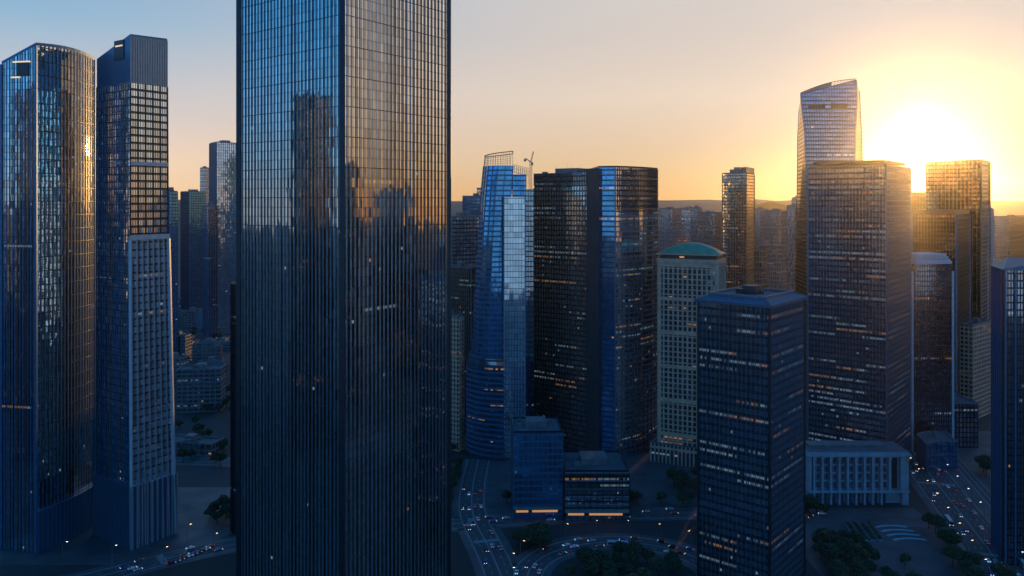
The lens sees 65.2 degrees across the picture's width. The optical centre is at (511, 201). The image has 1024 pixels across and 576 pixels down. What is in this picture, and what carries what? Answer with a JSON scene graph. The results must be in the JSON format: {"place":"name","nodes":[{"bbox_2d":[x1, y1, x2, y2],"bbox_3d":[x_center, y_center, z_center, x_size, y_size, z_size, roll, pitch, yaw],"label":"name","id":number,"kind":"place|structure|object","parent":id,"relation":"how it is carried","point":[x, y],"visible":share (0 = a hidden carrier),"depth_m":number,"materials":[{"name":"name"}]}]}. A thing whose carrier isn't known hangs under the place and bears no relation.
{"place":"outdoors","nodes":[
{"label":"outdoors","id":0,"kind":"place"},
{"bbox_2d":[175,457,229,464],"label":"street","id":1,"kind":"structure","parent":0,"point":[196,461],"depth_m":615.39,"materials":[{"name":"asphalt"}]},
{"bbox_2d":[175,455,229,466],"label":"pavement","id":2,"kind":"structure","parent":0,"point":[200,465],"depth_m":608.15,"materials":[{"name":"concrete"}]},
{"bbox_2d":[213,451,227,466],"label":"street tree","id":3,"kind":"object","parent":2,"relation":"on","point":[220,457],"visible":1,"depth_m":602.05,"materials":[{"name":"green plant"}]},
{"bbox_2d":[200,165,208,204],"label":"office tower","id":4,"kind":"structure","parent":0,"point":[204,178],"depth_m":1754.84,"materials":[{"name":"glass"}]},
{"bbox_2d":[203,202,217,339],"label":"office tower","id":5,"kind":"structure","parent":0,"point":[210,268],"depth_m":1155.33,"materials":[{"name":"blue glass"}]},
{"bbox_2d":[209,140,235,333],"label":"office tower","id":6,"kind":"structure","parent":0,"point":[222,174],"depth_m":1209.40,"materials":[{"name":"grey glass"}]},
{"bbox_2d":[236,0,450,575],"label":"finned skyscraper","id":7,"kind":"structure","parent":0,"point":[343,287],"depth_m":352.48,"materials":[{"name":"blue glass"}]},
{"bbox_2d":[78,512,696,575],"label":"street","id":8,"kind":"structure","parent":0,"point":[108,571],"depth_m":463.87,"materials":[{"name":"asphalt"}]},
{"bbox_2d":[79,515,678,575],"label":"road markings","id":9,"kind":"object","parent":8,"relation":"on","point":[235,546],"visible":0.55,"depth_m":465.21,"materials":[{"name":"paint"}]},
{"bbox_2d":[462,188,479,215],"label":"office tower","id":10,"kind":"structure","parent":0,"point":[470,205],"depth_m":1005.13,"materials":[{"name":"blue glass"}]},
{"bbox_2d":[452,459,516,575],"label":"pavement","id":11,"kind":"structure","parent":0,"point":[475,561],"depth_m":511.02,"materials":[{"name":"concrete"}]},
{"bbox_2d":[178,199,791,238],"bbox_3d":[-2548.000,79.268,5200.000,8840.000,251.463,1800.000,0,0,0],"label":"hills","id":12,"kind":"structure","parent":0,"point":[705,205],"depth_m":4880.16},
{"bbox_2d":[459,460,514,575],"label":"street","id":13,"kind":"structure","parent":0,"point":[484,526],"depth_m":498.53,"materials":[{"name":"asphalt"}]},
{"bbox_2d":[459,460,513,575],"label":"road markings","id":14,"kind":"object","parent":13,"relation":"on","point":[481,519],"visible":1,"depth_m":493.90,"materials":[{"name":"paint"}]},
{"bbox_2d":[0,239,990,575],"bbox_3d":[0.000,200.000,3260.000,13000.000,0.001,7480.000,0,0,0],"label":"ground","id":15,"kind":"structure","parent":0,"point":[462,565],"depth_m":486.47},
{"bbox_2d":[0,42,95,553],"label":"bowed skyscraper","id":16,"kind":"structure","parent":15,"relation":"on","point":[47,251],"depth_m":460.81,"materials":[{"name":"blue glass"}]},
{"bbox_2d":[0,487,232,564],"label":"forecourt","id":17,"kind":"structure","parent":15,"relation":"on","point":[87,547],"depth_m":467.83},
{"bbox_2d":[93,34,177,550],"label":"slender skyscraper","id":18,"kind":"structure","parent":17,"relation":"on","point":[135,490],"depth_m":469.83,"materials":[{"name":"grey glass"}]},
{"bbox_2d":[215,494,229,505],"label":"street tree","id":19,"kind":"object","parent":17,"relation":"on","point":[222,500],"visible":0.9,"depth_m":512.66,"materials":[{"name":"green plant"}]},
{"bbox_2d":[169,187,177,351],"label":"office tower","id":20,"kind":"structure","parent":15,"relation":"on","point":[173,213],"depth_m":985.03,"materials":[{"name":"blue glass"}]},
{"bbox_2d":[173,352,189,371],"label":"city block","id":21,"kind":"structure","parent":15,"relation":"on","point":[179,360],"depth_m":896.97,"materials":[{"name":"grey glass"}]},
{"bbox_2d":[176,447,191,462],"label":"street tree","id":22,"kind":"object","parent":15,"relation":"on","point":[182,452],"visible":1,"depth_m":609.70,"materials":[{"name":"green plant"}]},
{"bbox_2d":[178,331,191,359],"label":"city block","id":23,"kind":"structure","parent":15,"relation":"on","point":[184,343],"depth_m":996.80,"materials":[{"name":"beige concrete"}]},
{"bbox_2d":[181,307,195,326],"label":"city block","id":24,"kind":"structure","parent":15,"relation":"on","point":[188,317],"depth_m":1276.45,"materials":[{"name":"grey metal"}]},
{"bbox_2d":[180,189,205,309],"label":"office tower","id":25,"kind":"structure","parent":15,"relation":"on","point":[192,202],"depth_m":1309.09,"materials":[{"name":"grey glass"}]},
{"bbox_2d":[196,308,202,330],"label":"city block","id":26,"kind":"structure","parent":15,"relation":"on","point":[199,319],"depth_m":1241.53,"materials":[{"name":"grey concrete"}]},
{"bbox_2d":[175,427,224,456],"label":"city block","id":27,"kind":"structure","parent":15,"relation":"on","point":[206,446],"depth_m":632.61,"materials":[{"name":"grey glass"}]},
{"bbox_2d":[176,362,225,412],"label":"city block","id":28,"kind":"structure","parent":15,"relation":"on","point":[198,385],"depth_m":759.40,"materials":[{"name":"grey concrete"}]},
{"bbox_2d":[192,336,222,363],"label":"city block","id":29,"kind":"structure","parent":15,"relation":"on","point":[194,352],"depth_m":988.34,"materials":[{"name":"grey concrete"}]},
{"bbox_2d":[197,336,221,362],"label":"city block","id":30,"kind":"structure","parent":15,"relation":"on","point":[207,347],"depth_m":947.66,"materials":[{"name":"grey concrete"}]},
{"bbox_2d":[199,356,223,363],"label":"city block","id":31,"kind":"structure","parent":15,"relation":"on","point":[211,360],"depth_m":905.05,"materials":[{"name":"grey glass"}]},
{"bbox_2d":[213,337,229,350],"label":"city block","id":32,"kind":"structure","parent":15,"relation":"on","point":[226,342],"depth_m":1076.39,"materials":[{"name":"grey concrete"}]},
{"bbox_2d":[230,281,235,534],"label":"office tower","id":33,"kind":"structure","parent":15,"relation":"on","point":[233,407],"depth_m":482.08,"materials":[{"name":"black glass"}]},
{"bbox_2d":[451,309,463,451],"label":"apartment block","id":34,"kind":"structure","parent":15,"relation":"on","point":[457,379],"depth_m":641.93,"materials":[{"name":"beige concrete"}]},
{"bbox_2d":[451,262,475,422],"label":"office tower","id":35,"kind":"structure","parent":15,"relation":"on","point":[462,285],"depth_m":703.64,"materials":[{"name":"grey glass"}]},
{"bbox_2d":[451,212,478,265],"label":"office tower","id":36,"kind":"structure","parent":15,"relation":"on","point":[464,231],"depth_m":826.70,"materials":[{"name":"grey glass"}]},
{"bbox_2d":[466,151,533,460],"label":"leaning skyscraper","id":37,"kind":"structure","parent":15,"relation":"on","point":[500,379],"depth_m":626.97,"materials":[{"name":"blue glass"}]},
{"bbox_2d":[516,526,535,549],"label":"street tree","id":38,"kind":"object","parent":15,"relation":"on","point":[527,535],"visible":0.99,"depth_m":457.64,"materials":[{"name":"green plant"}]},
{"bbox_2d":[511,416,562,518],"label":"glass annex","id":39,"kind":"object","parent":15,"relation":"on","point":[536,467],"visible":1,"depth_m":504.98,"materials":[{"name":"glass"}]},
{"bbox_2d":[533,526,550,549],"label":"street tree","id":40,"kind":"object","parent":15,"relation":"on","point":[541,535],"visible":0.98,"depth_m":457.61,"materials":[{"name":"green plant"}]},
{"bbox_2d":[574,546,592,562],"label":"street tree","id":41,"kind":"object","parent":15,"relation":"on","point":[578,552],"visible":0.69,"depth_m":437.06,"materials":[{"name":"green plant"}]},
{"bbox_2d":[582,559,599,575],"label":"street tree","id":42,"kind":"object","parent":15,"relation":"on","point":[591,567],"visible":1,"depth_m":418.51,"materials":[{"name":"green plant"}]},
{"bbox_2d":[563,450,629,521],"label":"shopping hall","id":43,"kind":"structure","parent":15,"relation":"on","point":[596,484],"depth_m":500.00,"materials":[{"name":"grey glass"}]},
{"bbox_2d":[589,547,612,574],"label":"street tree","id":44,"kind":"object","parent":15,"relation":"on","point":[603,556],"visible":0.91,"depth_m":427.43,"materials":[{"name":"green plant"}]},
{"bbox_2d":[600,561,616,573],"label":"street tree","id":45,"kind":"object","parent":15,"relation":"on","point":[609,565],"visible":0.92,"depth_m":422.17,"materials":[{"name":"green plant"}]},
{"bbox_2d":[610,551,622,562],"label":"street tree","id":46,"kind":"object","parent":15,"relation":"on","point":[617,556],"visible":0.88,"depth_m":435.56,"materials":[{"name":"green plant"}]},
{"bbox_2d":[612,541,626,552],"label":"street tree","id":47,"kind":"object","parent":15,"relation":"on","point":[617,546],"visible":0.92,"depth_m":446.11,"materials":[{"name":"green plant"}]},
{"bbox_2d":[624,551,641,564],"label":"street tree","id":48,"kind":"object","parent":15,"relation":"on","point":[631,557],"visible":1,"depth_m":432.72,"materials":[{"name":"green plant"}]},
{"bbox_2d":[624,541,642,563],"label":"street tree","id":49,"kind":"object","parent":15,"relation":"on","point":[632,546],"visible":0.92,"depth_m":440.15,"materials":[{"name":"green plant"}]},
{"bbox_2d":[636,567,651,575],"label":"street tree","id":50,"kind":"object","parent":15,"relation":"on","point":[643,571],"visible":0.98,"depth_m":416.30,"materials":[{"name":"green plant"}]},
{"bbox_2d":[640,548,655,564],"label":"street tree","id":51,"kind":"object","parent":15,"relation":"on","point":[646,554],"visible":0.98,"depth_m":439.14,"materials":[{"name":"green plant"}]},
{"bbox_2d":[650,557,668,575],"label":"street tree","id":52,"kind":"object","parent":15,"relation":"on","point":[659,564],"visible":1,"depth_m":423.36,"materials":[{"name":"green plant"}]},
{"bbox_2d":[659,207,680,257],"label":"distant tower","id":53,"kind":"structure","parent":15,"relation":"on","point":[669,224],"depth_m":1510.09,"materials":[{"name":"concrete"}]},
{"bbox_2d":[666,555,681,573],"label":"street tree","id":54,"kind":"object","parent":15,"relation":"on","point":[674,562],"visible":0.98,"depth_m":427.76,"materials":[{"name":"green plant"}]},
{"bbox_2d":[650,242,726,466],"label":"domed office","id":55,"kind":"structure","parent":15,"relation":"on","point":[688,273],"depth_m":611.96,"materials":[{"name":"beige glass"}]},
{"bbox_2d":[795,79,862,397],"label":"slant topped skyscraper","id":56,"kind":"structure","parent":15,"relation":"on","point":[829,122],"depth_m":800.00,"materials":[{"name":"grey glass"}]},
{"bbox_2d":[806,441,911,504],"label":"colonnaded hall","id":57,"kind":"structure","parent":15,"relation":"on","point":[854,472],"depth_m":529.77,"materials":[{"name":"stone"}]},
{"bbox_2d":[807,160,911,462],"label":"broad office tower","id":58,"kind":"structure","parent":15,"relation":"on","point":[859,300],"depth_m":583.86,"materials":[{"name":"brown glass"}]},
{"bbox_2d":[912,252,953,451],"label":"white capped tower","id":59,"kind":"structure","parent":15,"relation":"on","point":[932,341],"depth_m":640.00,"materials":[{"name":"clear glass"}]},
{"bbox_2d":[916,430,957,471],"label":"curved pavilion","id":60,"kind":"structure","parent":15,"relation":"on","point":[936,449],"depth_m":599.60,"materials":[{"name":"blue glass"}]},
{"bbox_2d":[912,209,970,393],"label":"bronze tower","id":61,"kind":"structure","parent":15,"relation":"on","point":[947,232],"depth_m":737.41,"materials":[{"name":"glass"}]},
{"bbox_2d":[940,527,962,544],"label":"street tree","id":62,"kind":"object","parent":15,"relation":"on","point":[951,534],"visible":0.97,"depth_m":454.49,"materials":[{"name":"green plant"}]},
{"bbox_2d":[909,451,1023,575],"bbox_3d":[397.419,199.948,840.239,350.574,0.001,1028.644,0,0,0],"label":"avenue","id":63,"kind":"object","parent":15,"relation":"on","point":[959,496],"visible":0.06,"depth_m":514.50,"materials":[{"name":"asphalt"}]},
{"bbox_2d":[156,481,997,563],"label":"road markings","id":64,"kind":"object","parent":63,"relation":"on","point":[497,540],"visible":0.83,"depth_m":470.51,"materials":[{"name":"paint"}]},
{"bbox_2d":[910,452,1019,575],"bbox_3d":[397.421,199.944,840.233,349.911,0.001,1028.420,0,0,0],"label":"road markings","id":65,"kind":"object","parent":63,"relation":"on","point":[956,508],"visible":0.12,"depth_m":520.35,"materials":[{"name":"paint"}]},
{"bbox_2d":[960,314,990,418],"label":"office tower","id":66,"kind":"structure","parent":15,"relation":"on","point":[975,358],"depth_m":737.36,"materials":[{"name":"beige concrete"}]},
{"bbox_2d":[988,208,993,319],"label":"office tower","id":67,"kind":"structure","parent":15,"relation":"on","point":[992,235],"depth_m":835.49,"materials":[{"name":"grey glass"}]},
{"bbox_2d":[990,562,1016,575],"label":"street tree","id":68,"kind":"object","parent":15,"relation":"on","point":[1002,570],"visible":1,"depth_m":412.34,"materials":[{"name":"green plant"}]},
{"bbox_2d":[990,257,1023,565],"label":"faceted roof tower","id":69,"kind":"structure","parent":15,"relation":"on","point":[1007,406],"depth_m":440.00,"materials":[{"name":"blue glass"}]},
{"bbox_2d":[60,506,937,575],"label":"pavement","id":70,"kind":"structure","parent":0,"point":[452,530],"depth_m":493.69,"materials":[{"name":"concrete"}]},
{"bbox_2d":[0,0,1023,201],"label":"sky","id":71,"kind":"structure","parent":0,"point":[694,92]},
{"bbox_2d":[486,452,696,521],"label":"plaza","id":72,"kind":"structure","parent":0,"point":[649,480],"depth_m":561.44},
{"bbox_2d":[665,467,681,485],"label":"street tree","id":73,"kind":"object","parent":72,"relation":"on","point":[672,472],"visible":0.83,"depth_m":560.14,"materials":[{"name":"green plant"}]},
{"bbox_2d":[673,475,686,486],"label":"street tree","id":74,"kind":"object","parent":72,"relation":"on","point":[679,480],"visible":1,"depth_m":549.94,"materials":[{"name":"green plant"}]},
{"bbox_2d":[676,492,688,506],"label":"street tree","id":75,"kind":"object","parent":72,"relation":"on","point":[682,496],"visible":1,"depth_m":521.71,"materials":[{"name":"green plant"}]},
{"bbox_2d":[534,166,657,457],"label":"twin block skyscraper","id":76,"kind":"structure","parent":0,"point":[595,299],"depth_m":638.65,"materials":[{"name":"black glass"}]},
{"bbox_2d":[510,533,696,575],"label":"pavement","id":77,"kind":"structure","parent":0,"point":[550,568],"depth_m":460.92,"materials":[{"name":"concrete"}]},
{"bbox_2d":[512,536,696,575],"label":"ring road","id":78,"kind":"structure","parent":0,"point":[534,557],"depth_m":458.49,"materials":[{"name":"asphalt"}]},
{"bbox_2d":[513,537,696,575],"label":"road markings","id":79,"kind":"object","parent":78,"relation":"on","point":[595,548],"visible":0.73,"depth_m":454.57,"materials":[{"name":"paint"}]},
{"bbox_2d":[681,208,690,241],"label":"distant tower","id":80,"kind":"structure","parent":0,"point":[685,222],"depth_m":1605.37,"materials":[{"name":"grey glass"}]},
{"bbox_2d":[691,206,701,242],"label":"distant tower","id":81,"kind":"structure","parent":0,"point":[695,210],"depth_m":1354.63,"materials":[{"name":"grey glass"}]},
{"bbox_2d":[697,211,721,250],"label":"distant tower","id":82,"kind":"structure","parent":0,"point":[709,228],"depth_m":1309.74,"materials":[{"name":"concrete"}]},
{"bbox_2d":[722,167,754,288],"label":"slim office tower","id":83,"kind":"structure","parent":0,"point":[738,215],"depth_m":1008.45,"materials":[{"name":"glass"}]},
{"bbox_2d":[694,282,807,575],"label":"chamfered roof tower","id":84,"kind":"structure","parent":0,"point":[751,430],"depth_m":408.73,"materials":[{"name":"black glass"}]},
{"bbox_2d":[755,241,766,287],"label":"distant tower","id":85,"kind":"structure","parent":0,"point":[760,262],"depth_m":1154.43,"materials":[{"name":"brown glass"}]},
{"bbox_2d":[755,207,767,242],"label":"distant tower","id":86,"kind":"structure","parent":0,"point":[759,211],"depth_m":1704.40,"materials":[{"name":"concrete"}]},
{"bbox_2d":[763,208,786,289],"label":"distant tower","id":87,"kind":"structure","parent":0,"point":[775,230],"depth_m":1460.25,"materials":[{"name":"grey metal"}]},
{"bbox_2d":[787,201,795,291],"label":"distant tower","id":88,"kind":"structure","parent":0,"point":[791,245],"depth_m":1252.35,"materials":[{"name":"concrete"}]},
{"bbox_2d":[806,508,966,575],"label":"plaza","id":89,"kind":"structure","parent":0,"point":[928,558],"depth_m":466.46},
{"bbox_2d":[806,493,818,512],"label":"street tree","id":90,"kind":"object","parent":89,"relation":"on","point":[812,500],"visible":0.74,"depth_m":508.39,"materials":[{"name":"green plant"}]},
{"bbox_2d":[811,541,827,559],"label":"street tree","id":91,"kind":"object","parent":89,"relation":"on","point":[818,546],"visible":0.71,"depth_m":445.42,"materials":[{"name":"green plant"}]},
{"bbox_2d":[812,529,833,543],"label":"street tree","id":92,"kind":"object","parent":89,"relation":"on","point":[821,536],"visible":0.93,"depth_m":453.71,"materials":[{"name":"green plant"}]},
{"bbox_2d":[821,544,842,559],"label":"street tree","id":93,"kind":"object","parent":89,"relation":"on","point":[832,550],"visible":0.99,"depth_m":435.33,"materials":[{"name":"green plant"}]},
{"bbox_2d":[828,559,849,575],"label":"street tree","id":94,"kind":"object","parent":89,"relation":"on","point":[839,567],"visible":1,"depth_m":417.16,"materials":[{"name":"green plant"}]},
{"bbox_2d":[835,537,855,561],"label":"street tree","id":95,"kind":"object","parent":89,"relation":"on","point":[846,546],"visible":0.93,"depth_m":442.30,"materials":[{"name":"green plant"}]},
{"bbox_2d":[848,530,864,544],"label":"street tree","id":96,"kind":"object","parent":89,"relation":"on","point":[859,538],"visible":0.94,"depth_m":456.32,"materials":[{"name":"green plant"}]},
{"bbox_2d":[846,557,867,575],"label":"street tree","id":97,"kind":"object","parent":89,"relation":"on","point":[860,568],"visible":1,"depth_m":419.92,"materials":[{"name":"green plant"}]},
{"bbox_2d":[851,545,870,561],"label":"street tree","id":98,"kind":"object","parent":89,"relation":"on","point":[862,552],"visible":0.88,"depth_m":435.66,"materials":[{"name":"green plant"}]},
{"bbox_2d":[862,559,876,575],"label":"street tree","id":99,"kind":"object","parent":89,"relation":"on","point":[871,565],"visible":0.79,"depth_m":425.28,"materials":[{"name":"green plant"}]},
{"bbox_2d":[867,547,880,559],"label":"street tree","id":100,"kind":"object","parent":89,"relation":"on","point":[874,554],"visible":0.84,"depth_m":438.43,"materials":[{"name":"green plant"}]},
{"bbox_2d":[925,514,945,533],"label":"street tree","id":101,"kind":"object","parent":89,"relation":"on","point":[936,520],"visible":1,"depth_m":480.07,"materials":[{"name":"green plant"}]},
{"bbox_2d":[941,544,963,567],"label":"street tree","id":102,"kind":"object","parent":89,"relation":"on","point":[954,552],"visible":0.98,"depth_m":435.11,"materials":[{"name":"green plant"}]},
{"bbox_2d":[957,559,972,575],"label":"street tree","id":103,"kind":"object","parent":89,"relation":"on","point":[962,564],"visible":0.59,"depth_m":422.73,"materials":[{"name":"green plant"}]},
{"bbox_2d":[963,565,987,575],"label":"street tree","id":104,"kind":"object","parent":89,"relation":"on","point":[974,570],"visible":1,"depth_m":411.91,"materials":[{"name":"green plant"}]},
{"bbox_2d":[755,201,1023,215],"bbox_3d":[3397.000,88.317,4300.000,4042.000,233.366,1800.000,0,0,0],"label":"hills","id":105,"kind":"structure","parent":0,"point":[1002,208],"depth_m":4032.25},
{"bbox_2d":[909,468,990,550],"bbox_3d":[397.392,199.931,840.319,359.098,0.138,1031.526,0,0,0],"label":"pavement","id":106,"kind":"structure","parent":0,"point":[962,486],"depth_m":542.19,"materials":[{"name":"concrete"}]},
{"bbox_2d":[963,550,982,564],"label":"street tree","id":107,"kind":"object","parent":106,"relation":"on","point":[973,557],"visible":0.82,"depth_m":430.10,"materials":[{"name":"green plant"}]},
{"bbox_2d":[912,159,990,319],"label":"stepped tower","id":108,"kind":"structure","parent":0,"point":[960,184],"depth_m":800.83,"materials":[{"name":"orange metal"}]},
{"bbox_2d":[951,451,990,514],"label":"pavement","id":109,"kind":"structure","parent":0,"point":[972,489],"depth_m":571.22,"materials":[{"name":"concrete"}]},
{"bbox_2d":[958,431,990,485],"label":"roadside paving","id":110,"kind":"structure","parent":0,"point":[984,445],"depth_m":640.10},
{"bbox_2d":[954,392,977,447],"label":"podium block","id":111,"kind":"structure","parent":110,"relation":"on","point":[965,422],"depth_m":650.00,"materials":[{"name":"grey glass"}]},
{"bbox_2d":[958,459,990,506],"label":"slip road","id":112,"kind":"structure","parent":0,"point":[980,488],"depth_m":569.42,"materials":[{"name":"asphalt"}]},
{"bbox_2d":[994,215,1023,262],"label":"distant tower","id":113,"kind":"structure","parent":0,"point":[1008,235],"depth_m":1312.69,"materials":[{"name":"metal"}]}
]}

